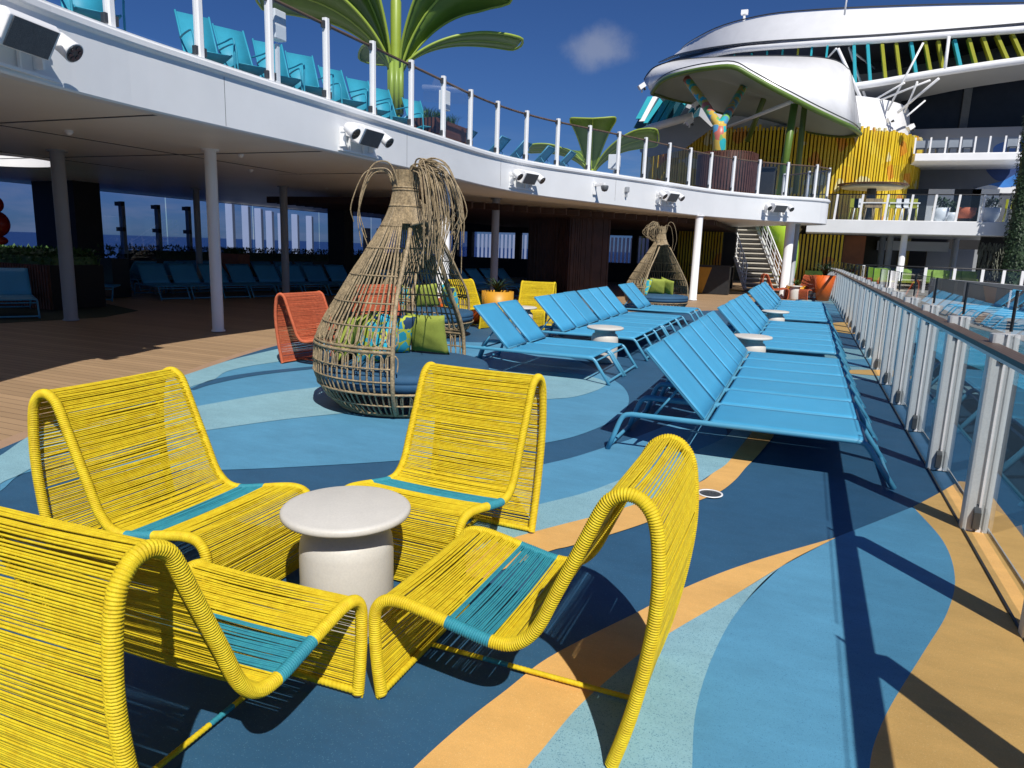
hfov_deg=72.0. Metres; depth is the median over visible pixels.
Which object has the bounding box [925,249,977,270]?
service wall
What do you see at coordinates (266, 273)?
sun lounger
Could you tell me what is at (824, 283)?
potted plant
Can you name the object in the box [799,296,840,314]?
blue rubber deck
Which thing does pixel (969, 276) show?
lawn chair
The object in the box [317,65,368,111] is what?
deck chair
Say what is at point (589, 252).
slat screen
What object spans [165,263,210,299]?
sun lounger
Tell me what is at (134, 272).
sun lounger
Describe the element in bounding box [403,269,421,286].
sun lounger
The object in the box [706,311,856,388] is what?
sun lounger
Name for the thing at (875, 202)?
table
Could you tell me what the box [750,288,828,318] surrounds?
sun lounger
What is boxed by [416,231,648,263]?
window pane
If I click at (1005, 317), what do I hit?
sun lounger
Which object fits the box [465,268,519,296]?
sun lounger
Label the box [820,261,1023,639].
pool railing
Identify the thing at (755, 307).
sun lounger
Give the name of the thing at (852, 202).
bar stool
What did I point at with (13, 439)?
deck border
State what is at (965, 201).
door
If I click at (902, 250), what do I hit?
column
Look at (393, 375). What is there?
wicker daybed
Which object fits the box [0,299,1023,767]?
rubber deck
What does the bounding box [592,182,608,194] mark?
camera
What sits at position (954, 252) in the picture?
column
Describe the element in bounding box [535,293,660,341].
sun lounger
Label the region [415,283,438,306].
throw pillow
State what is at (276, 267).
sun lounger
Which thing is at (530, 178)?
fascia light
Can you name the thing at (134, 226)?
windbreak
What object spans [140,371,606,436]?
floor stripe
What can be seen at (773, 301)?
sun lounger
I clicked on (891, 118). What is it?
floodlight
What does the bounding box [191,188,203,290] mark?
column
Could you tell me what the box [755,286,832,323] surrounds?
sun lounger
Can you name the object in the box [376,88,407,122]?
deck chair
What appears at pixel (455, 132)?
planter
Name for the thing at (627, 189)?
loudspeaker
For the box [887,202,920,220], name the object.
table
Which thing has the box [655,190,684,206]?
fascia light
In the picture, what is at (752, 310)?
sun lounger
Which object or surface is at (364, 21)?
leaf parasol
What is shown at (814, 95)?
canopy
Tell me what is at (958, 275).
lawn chair
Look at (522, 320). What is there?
sun lounger
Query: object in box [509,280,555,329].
rope chair
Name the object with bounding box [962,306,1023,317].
sun lounger
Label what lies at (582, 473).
blue rubber deck
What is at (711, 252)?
slat wall
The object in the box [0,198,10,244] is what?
sculpture
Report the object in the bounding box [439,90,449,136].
cabinet
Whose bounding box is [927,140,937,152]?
cafe chair
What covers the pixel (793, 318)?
sun lounger
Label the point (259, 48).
deck chair
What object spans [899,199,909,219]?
bar stool
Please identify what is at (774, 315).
side table
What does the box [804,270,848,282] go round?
lime panel
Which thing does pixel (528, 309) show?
side table
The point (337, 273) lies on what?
sun lounger
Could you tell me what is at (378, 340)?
throw pillow
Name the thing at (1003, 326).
pool deck
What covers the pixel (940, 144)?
cafe chair
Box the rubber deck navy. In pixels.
[191,366,312,389]
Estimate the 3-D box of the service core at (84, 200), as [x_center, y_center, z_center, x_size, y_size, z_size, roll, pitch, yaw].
[-12.649,-4.242,20.163,1.677,3.000,0.800,6,12,22]
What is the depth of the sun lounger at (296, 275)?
21.64 m
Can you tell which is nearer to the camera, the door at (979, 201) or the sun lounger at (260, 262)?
the sun lounger at (260, 262)
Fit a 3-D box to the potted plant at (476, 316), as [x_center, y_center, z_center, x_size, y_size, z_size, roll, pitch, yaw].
[-0.756,-1.639,14.976,0.520,0.655,0.520,6,12,22]
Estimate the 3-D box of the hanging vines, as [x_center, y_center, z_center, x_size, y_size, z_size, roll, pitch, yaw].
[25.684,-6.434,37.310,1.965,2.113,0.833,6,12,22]
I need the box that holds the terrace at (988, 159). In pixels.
[910,135,1021,169]
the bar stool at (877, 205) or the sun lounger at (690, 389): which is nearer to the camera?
the sun lounger at (690, 389)
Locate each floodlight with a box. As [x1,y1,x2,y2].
[637,82,645,92]
[685,118,693,127]
[691,101,699,109]
[885,115,894,123]
[906,123,914,132]
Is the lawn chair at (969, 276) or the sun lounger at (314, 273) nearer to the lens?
the sun lounger at (314, 273)
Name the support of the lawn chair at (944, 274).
on the pool deck at (1003, 326)
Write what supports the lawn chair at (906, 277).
on the pool deck at (1003, 326)
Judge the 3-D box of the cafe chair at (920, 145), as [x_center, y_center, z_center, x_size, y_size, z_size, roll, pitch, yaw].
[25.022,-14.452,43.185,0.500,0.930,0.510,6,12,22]
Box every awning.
[837,181,908,219]
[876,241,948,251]
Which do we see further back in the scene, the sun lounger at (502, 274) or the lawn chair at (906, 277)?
the lawn chair at (906, 277)
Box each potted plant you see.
[466,294,486,322]
[481,278,514,318]
[786,280,806,298]
[810,262,835,300]
[932,196,950,220]
[946,200,957,220]
[980,195,1001,221]
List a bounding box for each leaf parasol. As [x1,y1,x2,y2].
[255,0,523,116]
[528,116,659,170]
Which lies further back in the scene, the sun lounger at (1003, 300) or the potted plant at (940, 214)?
the potted plant at (940, 214)
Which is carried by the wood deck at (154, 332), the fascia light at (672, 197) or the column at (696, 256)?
the column at (696, 256)
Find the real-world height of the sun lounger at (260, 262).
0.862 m
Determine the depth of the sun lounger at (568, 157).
21.85 m
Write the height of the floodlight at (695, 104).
0.482 m
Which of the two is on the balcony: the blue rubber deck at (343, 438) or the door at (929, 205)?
the door at (929, 205)
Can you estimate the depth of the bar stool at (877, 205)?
39.60 m
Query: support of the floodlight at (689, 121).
attached to the canopy
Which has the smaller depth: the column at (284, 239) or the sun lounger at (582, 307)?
the sun lounger at (582, 307)
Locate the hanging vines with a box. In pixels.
[976,242,1005,281]
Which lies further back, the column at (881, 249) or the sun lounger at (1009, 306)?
the column at (881, 249)
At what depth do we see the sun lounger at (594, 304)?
13.16 m
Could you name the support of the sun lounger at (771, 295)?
on the rubber deck at (782, 493)
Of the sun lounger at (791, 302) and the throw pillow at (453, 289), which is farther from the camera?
the sun lounger at (791, 302)
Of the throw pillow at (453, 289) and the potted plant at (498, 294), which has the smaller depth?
the throw pillow at (453, 289)
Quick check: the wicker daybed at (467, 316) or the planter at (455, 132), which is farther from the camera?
the planter at (455, 132)
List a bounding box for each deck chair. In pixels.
[60,0,125,30]
[174,9,235,68]
[212,23,265,75]
[252,38,304,90]
[285,50,333,100]
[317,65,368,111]
[346,76,392,119]
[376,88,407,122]
[402,97,439,129]
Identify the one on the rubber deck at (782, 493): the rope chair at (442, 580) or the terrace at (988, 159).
the rope chair at (442, 580)
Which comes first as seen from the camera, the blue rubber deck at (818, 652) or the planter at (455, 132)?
the blue rubber deck at (818, 652)
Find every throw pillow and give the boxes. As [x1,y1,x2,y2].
[334,317,356,360]
[349,310,376,354]
[356,311,380,361]
[368,317,397,362]
[375,312,416,352]
[399,285,411,310]
[405,312,449,354]
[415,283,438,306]
[441,284,458,308]
[639,278,651,294]
[648,278,665,293]
[661,277,673,294]
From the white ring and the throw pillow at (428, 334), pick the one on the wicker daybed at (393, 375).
the throw pillow at (428, 334)
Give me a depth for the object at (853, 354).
11.72 m
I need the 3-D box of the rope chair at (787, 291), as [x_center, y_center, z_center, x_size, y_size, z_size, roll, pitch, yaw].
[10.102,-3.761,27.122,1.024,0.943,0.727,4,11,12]
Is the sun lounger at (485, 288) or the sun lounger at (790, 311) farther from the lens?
the sun lounger at (485, 288)
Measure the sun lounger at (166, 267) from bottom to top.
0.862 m
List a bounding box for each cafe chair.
[915,141,925,153]
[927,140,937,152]
[937,140,946,152]
[948,140,958,152]
[961,140,972,152]
[1006,139,1017,151]
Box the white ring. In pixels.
[658,0,1023,116]
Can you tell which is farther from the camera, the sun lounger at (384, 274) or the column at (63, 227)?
the sun lounger at (384, 274)
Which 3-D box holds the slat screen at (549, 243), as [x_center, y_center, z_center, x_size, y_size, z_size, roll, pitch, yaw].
[1.280,-4.593,24.803,0.115,2.840,3.411,-3,12,-22]
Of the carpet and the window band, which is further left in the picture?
the carpet
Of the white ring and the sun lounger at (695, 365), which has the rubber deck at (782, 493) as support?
the sun lounger at (695, 365)
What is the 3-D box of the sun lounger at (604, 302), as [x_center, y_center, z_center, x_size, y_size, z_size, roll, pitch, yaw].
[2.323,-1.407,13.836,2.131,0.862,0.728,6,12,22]
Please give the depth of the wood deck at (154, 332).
11.15 m
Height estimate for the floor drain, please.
0.004 m
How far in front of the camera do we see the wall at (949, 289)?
28.27 m
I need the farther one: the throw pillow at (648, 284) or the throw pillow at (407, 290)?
the throw pillow at (648, 284)
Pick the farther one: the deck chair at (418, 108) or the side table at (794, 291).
the side table at (794, 291)
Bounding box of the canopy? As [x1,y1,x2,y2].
[644,55,861,194]
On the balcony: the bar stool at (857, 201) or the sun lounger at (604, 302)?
the bar stool at (857, 201)
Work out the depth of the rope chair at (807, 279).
27.13 m
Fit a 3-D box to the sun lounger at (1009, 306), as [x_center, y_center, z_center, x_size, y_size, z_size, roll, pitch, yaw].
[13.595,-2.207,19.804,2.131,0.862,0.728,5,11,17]
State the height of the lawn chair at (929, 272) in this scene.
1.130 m
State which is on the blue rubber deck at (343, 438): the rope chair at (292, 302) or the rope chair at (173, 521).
the rope chair at (292, 302)
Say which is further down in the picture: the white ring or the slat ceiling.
the slat ceiling
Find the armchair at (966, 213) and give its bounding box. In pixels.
[955,207,976,221]
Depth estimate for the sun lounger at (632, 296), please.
15.97 m
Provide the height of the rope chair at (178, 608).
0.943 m
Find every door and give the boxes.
[903,189,928,220]
[924,189,954,220]
[953,189,981,221]
[970,189,999,221]
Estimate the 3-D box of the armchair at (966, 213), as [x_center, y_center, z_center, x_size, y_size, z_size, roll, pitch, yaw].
[24.217,-9.028,37.678,1.040,0.750,1.024,6,12,22]
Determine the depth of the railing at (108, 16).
13.64 m
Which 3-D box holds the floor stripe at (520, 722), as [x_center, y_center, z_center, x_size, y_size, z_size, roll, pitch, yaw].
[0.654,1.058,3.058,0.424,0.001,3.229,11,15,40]
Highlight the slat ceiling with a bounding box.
[267,196,735,231]
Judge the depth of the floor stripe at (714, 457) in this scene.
4.60 m
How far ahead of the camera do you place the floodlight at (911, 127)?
42.09 m
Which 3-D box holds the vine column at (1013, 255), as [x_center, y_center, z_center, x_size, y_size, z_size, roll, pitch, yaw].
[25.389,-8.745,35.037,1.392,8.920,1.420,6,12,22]
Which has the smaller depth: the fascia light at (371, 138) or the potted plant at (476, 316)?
the fascia light at (371, 138)
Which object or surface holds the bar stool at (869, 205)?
on the balcony
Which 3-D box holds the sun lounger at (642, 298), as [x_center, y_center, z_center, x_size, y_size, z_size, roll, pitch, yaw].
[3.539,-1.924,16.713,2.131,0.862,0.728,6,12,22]
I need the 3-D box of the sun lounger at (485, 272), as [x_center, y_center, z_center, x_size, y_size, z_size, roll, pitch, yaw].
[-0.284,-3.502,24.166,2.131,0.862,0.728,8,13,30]
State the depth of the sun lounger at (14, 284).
14.11 m
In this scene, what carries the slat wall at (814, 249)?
on the wood deck at (154, 332)
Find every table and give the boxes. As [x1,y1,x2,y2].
[279,486,410,640]
[512,305,536,332]
[587,325,623,362]
[734,333,772,372]
[761,310,788,330]
[788,285,802,298]
[860,202,886,215]
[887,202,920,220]
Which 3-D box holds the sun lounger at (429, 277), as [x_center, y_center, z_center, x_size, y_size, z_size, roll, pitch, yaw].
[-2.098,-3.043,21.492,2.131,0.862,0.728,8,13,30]
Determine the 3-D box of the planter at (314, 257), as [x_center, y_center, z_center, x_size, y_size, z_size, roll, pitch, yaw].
[-8.816,-4.601,27.046,11.122,1.334,0.997,-6,13,-35]
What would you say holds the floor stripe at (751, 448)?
on the rubber deck at (782, 493)
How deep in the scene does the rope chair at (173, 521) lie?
3.28 m
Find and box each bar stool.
[848,198,857,219]
[852,198,860,219]
[863,199,873,219]
[872,199,882,219]
[886,199,896,219]
[893,199,902,219]
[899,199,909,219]
[906,199,917,220]
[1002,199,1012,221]
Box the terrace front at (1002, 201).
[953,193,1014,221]
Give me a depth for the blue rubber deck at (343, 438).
6.34 m
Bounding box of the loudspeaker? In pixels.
[625,187,629,196]
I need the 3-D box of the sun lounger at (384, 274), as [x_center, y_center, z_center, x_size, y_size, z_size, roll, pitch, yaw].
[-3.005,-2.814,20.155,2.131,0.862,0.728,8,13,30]
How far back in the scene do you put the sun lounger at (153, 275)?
18.83 m
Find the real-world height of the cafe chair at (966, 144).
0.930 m
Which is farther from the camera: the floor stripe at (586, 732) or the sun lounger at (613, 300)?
the sun lounger at (613, 300)
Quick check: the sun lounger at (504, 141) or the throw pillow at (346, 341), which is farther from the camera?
the sun lounger at (504, 141)
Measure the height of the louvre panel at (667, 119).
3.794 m
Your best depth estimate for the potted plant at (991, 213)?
36.87 m
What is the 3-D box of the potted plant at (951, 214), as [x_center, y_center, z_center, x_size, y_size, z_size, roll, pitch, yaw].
[23.586,-9.286,37.784,0.652,1.174,0.804,2,11,2]
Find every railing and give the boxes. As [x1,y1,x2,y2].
[100,0,830,198]
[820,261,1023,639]
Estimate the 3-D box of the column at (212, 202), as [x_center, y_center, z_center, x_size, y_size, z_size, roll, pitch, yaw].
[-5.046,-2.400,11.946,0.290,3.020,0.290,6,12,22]
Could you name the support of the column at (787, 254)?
on the wood deck at (154, 332)
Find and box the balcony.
[806,194,1014,239]
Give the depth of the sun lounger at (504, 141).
19.43 m
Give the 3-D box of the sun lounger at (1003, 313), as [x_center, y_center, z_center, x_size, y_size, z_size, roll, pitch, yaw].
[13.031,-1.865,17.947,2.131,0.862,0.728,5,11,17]
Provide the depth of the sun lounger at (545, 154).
20.98 m
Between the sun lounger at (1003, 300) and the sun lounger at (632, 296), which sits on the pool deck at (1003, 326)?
the sun lounger at (1003, 300)
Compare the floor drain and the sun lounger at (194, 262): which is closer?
the floor drain
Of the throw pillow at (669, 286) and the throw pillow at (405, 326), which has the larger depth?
the throw pillow at (669, 286)
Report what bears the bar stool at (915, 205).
on the balcony
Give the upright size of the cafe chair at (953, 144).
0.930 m
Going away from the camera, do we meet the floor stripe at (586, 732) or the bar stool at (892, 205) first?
the floor stripe at (586, 732)
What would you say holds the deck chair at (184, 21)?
on the deck at (118, 110)
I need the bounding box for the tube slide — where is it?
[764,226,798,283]
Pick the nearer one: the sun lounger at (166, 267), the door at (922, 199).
the sun lounger at (166, 267)
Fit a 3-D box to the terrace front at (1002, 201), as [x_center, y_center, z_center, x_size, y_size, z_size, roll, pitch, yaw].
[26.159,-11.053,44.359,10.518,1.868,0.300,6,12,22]
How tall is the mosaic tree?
6.522 m
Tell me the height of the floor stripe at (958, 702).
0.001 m
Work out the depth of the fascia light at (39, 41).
6.35 m
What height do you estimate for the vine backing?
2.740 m
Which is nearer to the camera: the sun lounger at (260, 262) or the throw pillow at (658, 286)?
the throw pillow at (658, 286)
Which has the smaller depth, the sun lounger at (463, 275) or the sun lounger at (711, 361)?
the sun lounger at (711, 361)
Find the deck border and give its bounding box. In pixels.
[0,299,796,448]
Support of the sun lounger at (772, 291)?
on the rubber deck at (782, 493)
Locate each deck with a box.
[0,0,830,226]
[0,274,792,440]
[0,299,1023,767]
[0,342,628,490]
[403,412,726,537]
[692,507,954,767]
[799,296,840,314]
[846,359,871,366]
[896,288,1023,340]
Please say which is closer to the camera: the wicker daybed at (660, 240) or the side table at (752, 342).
the side table at (752, 342)
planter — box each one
[0,243,105,309]
[97,242,130,297]
[137,244,414,281]
[221,247,249,288]
[414,106,466,143]
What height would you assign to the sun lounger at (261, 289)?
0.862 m
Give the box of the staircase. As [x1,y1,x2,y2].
[733,226,781,292]
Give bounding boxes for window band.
[894,69,1023,128]
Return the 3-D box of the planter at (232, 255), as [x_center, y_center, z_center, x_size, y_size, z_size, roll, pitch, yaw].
[-8.973,-3.795,22.897,1.240,1.322,0.922,6,12,22]
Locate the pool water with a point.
(975, 358)
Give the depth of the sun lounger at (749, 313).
12.19 m
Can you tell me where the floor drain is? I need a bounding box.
[699,489,722,497]
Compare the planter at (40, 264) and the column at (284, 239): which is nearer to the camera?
the planter at (40, 264)
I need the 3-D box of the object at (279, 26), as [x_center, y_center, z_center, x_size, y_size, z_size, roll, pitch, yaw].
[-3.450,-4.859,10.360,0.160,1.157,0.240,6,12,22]
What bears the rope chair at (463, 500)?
on the rubber deck at (782, 493)
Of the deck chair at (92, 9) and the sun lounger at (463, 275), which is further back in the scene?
the sun lounger at (463, 275)
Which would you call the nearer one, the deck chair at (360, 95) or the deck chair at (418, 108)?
the deck chair at (360, 95)
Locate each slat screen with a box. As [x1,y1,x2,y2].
[527,217,571,293]
[568,217,610,296]
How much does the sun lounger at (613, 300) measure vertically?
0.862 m
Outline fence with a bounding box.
[855,264,1023,292]
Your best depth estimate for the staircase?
32.83 m
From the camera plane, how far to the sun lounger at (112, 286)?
17.19 m
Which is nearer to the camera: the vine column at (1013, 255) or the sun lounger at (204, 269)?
the sun lounger at (204, 269)
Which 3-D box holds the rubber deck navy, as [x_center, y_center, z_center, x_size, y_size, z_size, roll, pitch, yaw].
[-2.942,-0.119,8.489,0.442,0.001,2.192,9,13,33]
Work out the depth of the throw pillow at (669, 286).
19.61 m
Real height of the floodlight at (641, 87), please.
0.482 m
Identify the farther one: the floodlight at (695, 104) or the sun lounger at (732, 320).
the floodlight at (695, 104)
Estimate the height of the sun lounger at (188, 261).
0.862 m
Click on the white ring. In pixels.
(931, 50)
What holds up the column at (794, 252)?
on the wood deck at (154, 332)
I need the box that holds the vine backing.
[975,237,1023,285]
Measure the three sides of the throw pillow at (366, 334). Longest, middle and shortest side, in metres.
0.460 x 0.460 x 0.176 m
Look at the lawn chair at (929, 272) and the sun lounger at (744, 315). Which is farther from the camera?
the lawn chair at (929, 272)
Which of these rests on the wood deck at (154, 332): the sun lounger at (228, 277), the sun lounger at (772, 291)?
the sun lounger at (228, 277)
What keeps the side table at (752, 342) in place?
on the rubber deck at (782, 493)
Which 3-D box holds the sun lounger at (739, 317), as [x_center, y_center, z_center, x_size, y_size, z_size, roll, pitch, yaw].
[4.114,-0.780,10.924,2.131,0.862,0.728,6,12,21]
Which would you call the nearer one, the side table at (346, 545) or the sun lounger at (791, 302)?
the side table at (346, 545)
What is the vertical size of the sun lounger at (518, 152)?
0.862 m
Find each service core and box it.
[31,180,104,257]
[327,209,353,289]
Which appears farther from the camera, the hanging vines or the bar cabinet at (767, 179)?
the hanging vines
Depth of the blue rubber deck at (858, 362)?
11.05 m
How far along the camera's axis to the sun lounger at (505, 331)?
9.10 m
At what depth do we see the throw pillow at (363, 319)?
7.17 m
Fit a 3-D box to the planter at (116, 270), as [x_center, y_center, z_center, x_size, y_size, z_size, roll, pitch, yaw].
[-10.242,-2.948,18.136,0.596,1.392,0.533,6,12,22]
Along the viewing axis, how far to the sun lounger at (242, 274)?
20.49 m
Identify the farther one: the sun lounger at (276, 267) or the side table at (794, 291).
the side table at (794, 291)
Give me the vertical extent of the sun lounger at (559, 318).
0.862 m
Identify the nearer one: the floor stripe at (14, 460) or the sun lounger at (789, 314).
the floor stripe at (14, 460)
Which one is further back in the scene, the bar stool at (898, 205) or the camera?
the bar stool at (898, 205)
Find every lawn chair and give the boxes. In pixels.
[895,269,914,289]
[925,270,932,289]
[932,270,949,278]
[951,271,961,279]
[961,271,978,281]
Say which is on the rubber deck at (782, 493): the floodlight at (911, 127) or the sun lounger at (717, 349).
the sun lounger at (717, 349)
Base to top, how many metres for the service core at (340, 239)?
3.000 m
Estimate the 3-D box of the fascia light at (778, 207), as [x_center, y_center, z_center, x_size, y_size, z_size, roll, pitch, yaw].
[9.746,-6.378,25.721,1.255,0.463,0.415,-2,12,-20]
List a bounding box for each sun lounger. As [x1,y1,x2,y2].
[0,268,40,318]
[105,284,120,301]
[130,261,163,290]
[131,261,192,290]
[134,263,190,300]
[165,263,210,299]
[174,260,223,290]
[192,261,209,287]
[194,264,250,298]
[223,264,277,297]
[224,270,248,290]
[249,264,302,292]
[250,261,296,289]
[252,278,273,289]
[273,261,318,289]
[273,264,328,295]
[291,262,328,288]
[297,264,342,295]
[320,264,372,290]
[371,269,402,295]
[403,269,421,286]
[419,269,470,290]
[433,269,488,296]
[449,268,502,288]
[458,302,623,385]
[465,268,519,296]
[466,128,477,143]
[474,268,519,291]
[480,300,637,375]
[488,135,510,154]
[498,268,520,284]
[510,140,531,157]
[517,295,651,361]
[535,145,554,163]
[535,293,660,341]
[547,291,667,339]
[559,150,575,166]
[562,289,675,335]
[578,288,681,328]
[591,286,687,326]
[605,284,698,321]
[605,340,896,489]
[615,282,703,317]
[630,332,878,447]
[647,325,877,438]
[664,319,865,409]
[697,315,859,395]
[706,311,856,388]
[717,304,851,375]
[724,302,850,369]
[727,297,846,356]
[728,299,845,356]
[729,293,842,346]
[729,295,843,349]
[733,290,838,335]
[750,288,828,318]
[753,287,833,325]
[754,282,823,305]
[755,283,832,320]
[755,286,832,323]
[756,284,832,322]
[763,281,830,315]
[939,289,1021,315]
[947,293,1023,316]
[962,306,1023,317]
[970,311,1023,325]
[982,314,1023,329]
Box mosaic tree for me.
[683,75,746,150]
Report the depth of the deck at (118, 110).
11.73 m
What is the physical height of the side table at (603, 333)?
0.511 m
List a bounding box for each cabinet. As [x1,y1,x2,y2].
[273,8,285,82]
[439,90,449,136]
[608,154,620,173]
[695,150,758,193]
[756,167,776,194]
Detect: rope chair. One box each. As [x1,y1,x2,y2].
[0,506,367,767]
[27,366,309,611]
[274,291,334,363]
[345,362,546,580]
[352,284,401,316]
[368,434,698,767]
[444,278,503,328]
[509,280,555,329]
[760,273,789,299]
[798,275,815,299]
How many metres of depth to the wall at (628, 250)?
37.35 m
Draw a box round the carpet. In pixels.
[0,304,137,322]
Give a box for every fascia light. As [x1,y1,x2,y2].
[0,5,82,83]
[338,122,393,158]
[509,169,545,190]
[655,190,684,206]
[763,202,793,216]
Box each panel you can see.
[633,96,711,156]
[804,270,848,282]
[842,235,865,265]
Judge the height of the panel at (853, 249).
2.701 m
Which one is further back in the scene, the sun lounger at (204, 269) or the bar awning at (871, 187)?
the bar awning at (871, 187)
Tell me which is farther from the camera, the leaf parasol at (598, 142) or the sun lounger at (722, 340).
the leaf parasol at (598, 142)
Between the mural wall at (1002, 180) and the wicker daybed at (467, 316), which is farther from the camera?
the mural wall at (1002, 180)
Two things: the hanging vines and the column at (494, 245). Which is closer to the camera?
the column at (494, 245)
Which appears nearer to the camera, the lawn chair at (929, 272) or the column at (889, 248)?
the lawn chair at (929, 272)
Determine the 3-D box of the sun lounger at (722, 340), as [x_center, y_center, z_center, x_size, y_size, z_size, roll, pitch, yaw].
[3.032,-0.318,8.359,2.131,0.862,0.728,6,12,22]
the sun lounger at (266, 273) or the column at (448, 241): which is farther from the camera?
the sun lounger at (266, 273)
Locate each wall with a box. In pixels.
[413,222,737,288]
[675,231,723,286]
[794,234,844,282]
[901,238,979,288]
[910,126,1023,192]
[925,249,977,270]
[928,278,1023,307]
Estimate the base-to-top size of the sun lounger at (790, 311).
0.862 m
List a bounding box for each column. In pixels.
[46,149,79,320]
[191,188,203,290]
[200,148,225,331]
[277,186,289,292]
[436,180,450,297]
[490,198,501,289]
[688,215,704,299]
[779,223,796,297]
[789,224,800,284]
[876,236,886,267]
[884,236,893,286]
[897,235,907,288]
[949,239,960,278]
[996,115,1023,284]
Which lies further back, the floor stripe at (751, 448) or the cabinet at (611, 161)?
the cabinet at (611, 161)
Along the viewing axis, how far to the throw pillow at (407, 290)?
12.22 m
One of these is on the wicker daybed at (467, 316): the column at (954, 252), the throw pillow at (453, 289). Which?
the throw pillow at (453, 289)
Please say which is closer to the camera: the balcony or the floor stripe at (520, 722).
the floor stripe at (520, 722)
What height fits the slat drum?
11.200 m
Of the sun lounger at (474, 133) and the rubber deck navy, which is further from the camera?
the sun lounger at (474, 133)
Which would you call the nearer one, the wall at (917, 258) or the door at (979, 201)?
the door at (979, 201)
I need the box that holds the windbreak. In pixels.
[0,182,412,281]
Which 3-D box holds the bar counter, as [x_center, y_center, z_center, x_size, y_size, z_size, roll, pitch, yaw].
[8.114,-4.277,28.806,1.700,1.145,0.800,6,12,22]
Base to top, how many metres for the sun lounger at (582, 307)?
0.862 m
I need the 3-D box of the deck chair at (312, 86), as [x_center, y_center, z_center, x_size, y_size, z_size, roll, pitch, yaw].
[-3.465,-5.141,12.001,0.577,1.092,0.937,-6,13,-35]
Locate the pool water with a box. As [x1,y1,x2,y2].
[898,309,1023,388]
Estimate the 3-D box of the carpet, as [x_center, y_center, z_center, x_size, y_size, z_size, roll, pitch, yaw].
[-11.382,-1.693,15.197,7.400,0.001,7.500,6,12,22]
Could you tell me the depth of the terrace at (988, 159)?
41.97 m
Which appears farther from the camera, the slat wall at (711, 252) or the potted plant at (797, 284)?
the slat wall at (711, 252)
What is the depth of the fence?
34.89 m
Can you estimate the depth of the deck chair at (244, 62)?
10.77 m
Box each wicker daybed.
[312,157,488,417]
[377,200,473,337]
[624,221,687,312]
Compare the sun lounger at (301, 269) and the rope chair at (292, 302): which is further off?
the sun lounger at (301, 269)
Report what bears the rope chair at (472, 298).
on the rubber deck at (782, 493)
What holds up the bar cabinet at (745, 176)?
on the deck at (118, 110)
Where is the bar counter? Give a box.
[689,264,733,294]
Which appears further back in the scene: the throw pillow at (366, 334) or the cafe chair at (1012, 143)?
the cafe chair at (1012, 143)
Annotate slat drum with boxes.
[640,96,922,284]
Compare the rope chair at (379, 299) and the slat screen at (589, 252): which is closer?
the rope chair at (379, 299)

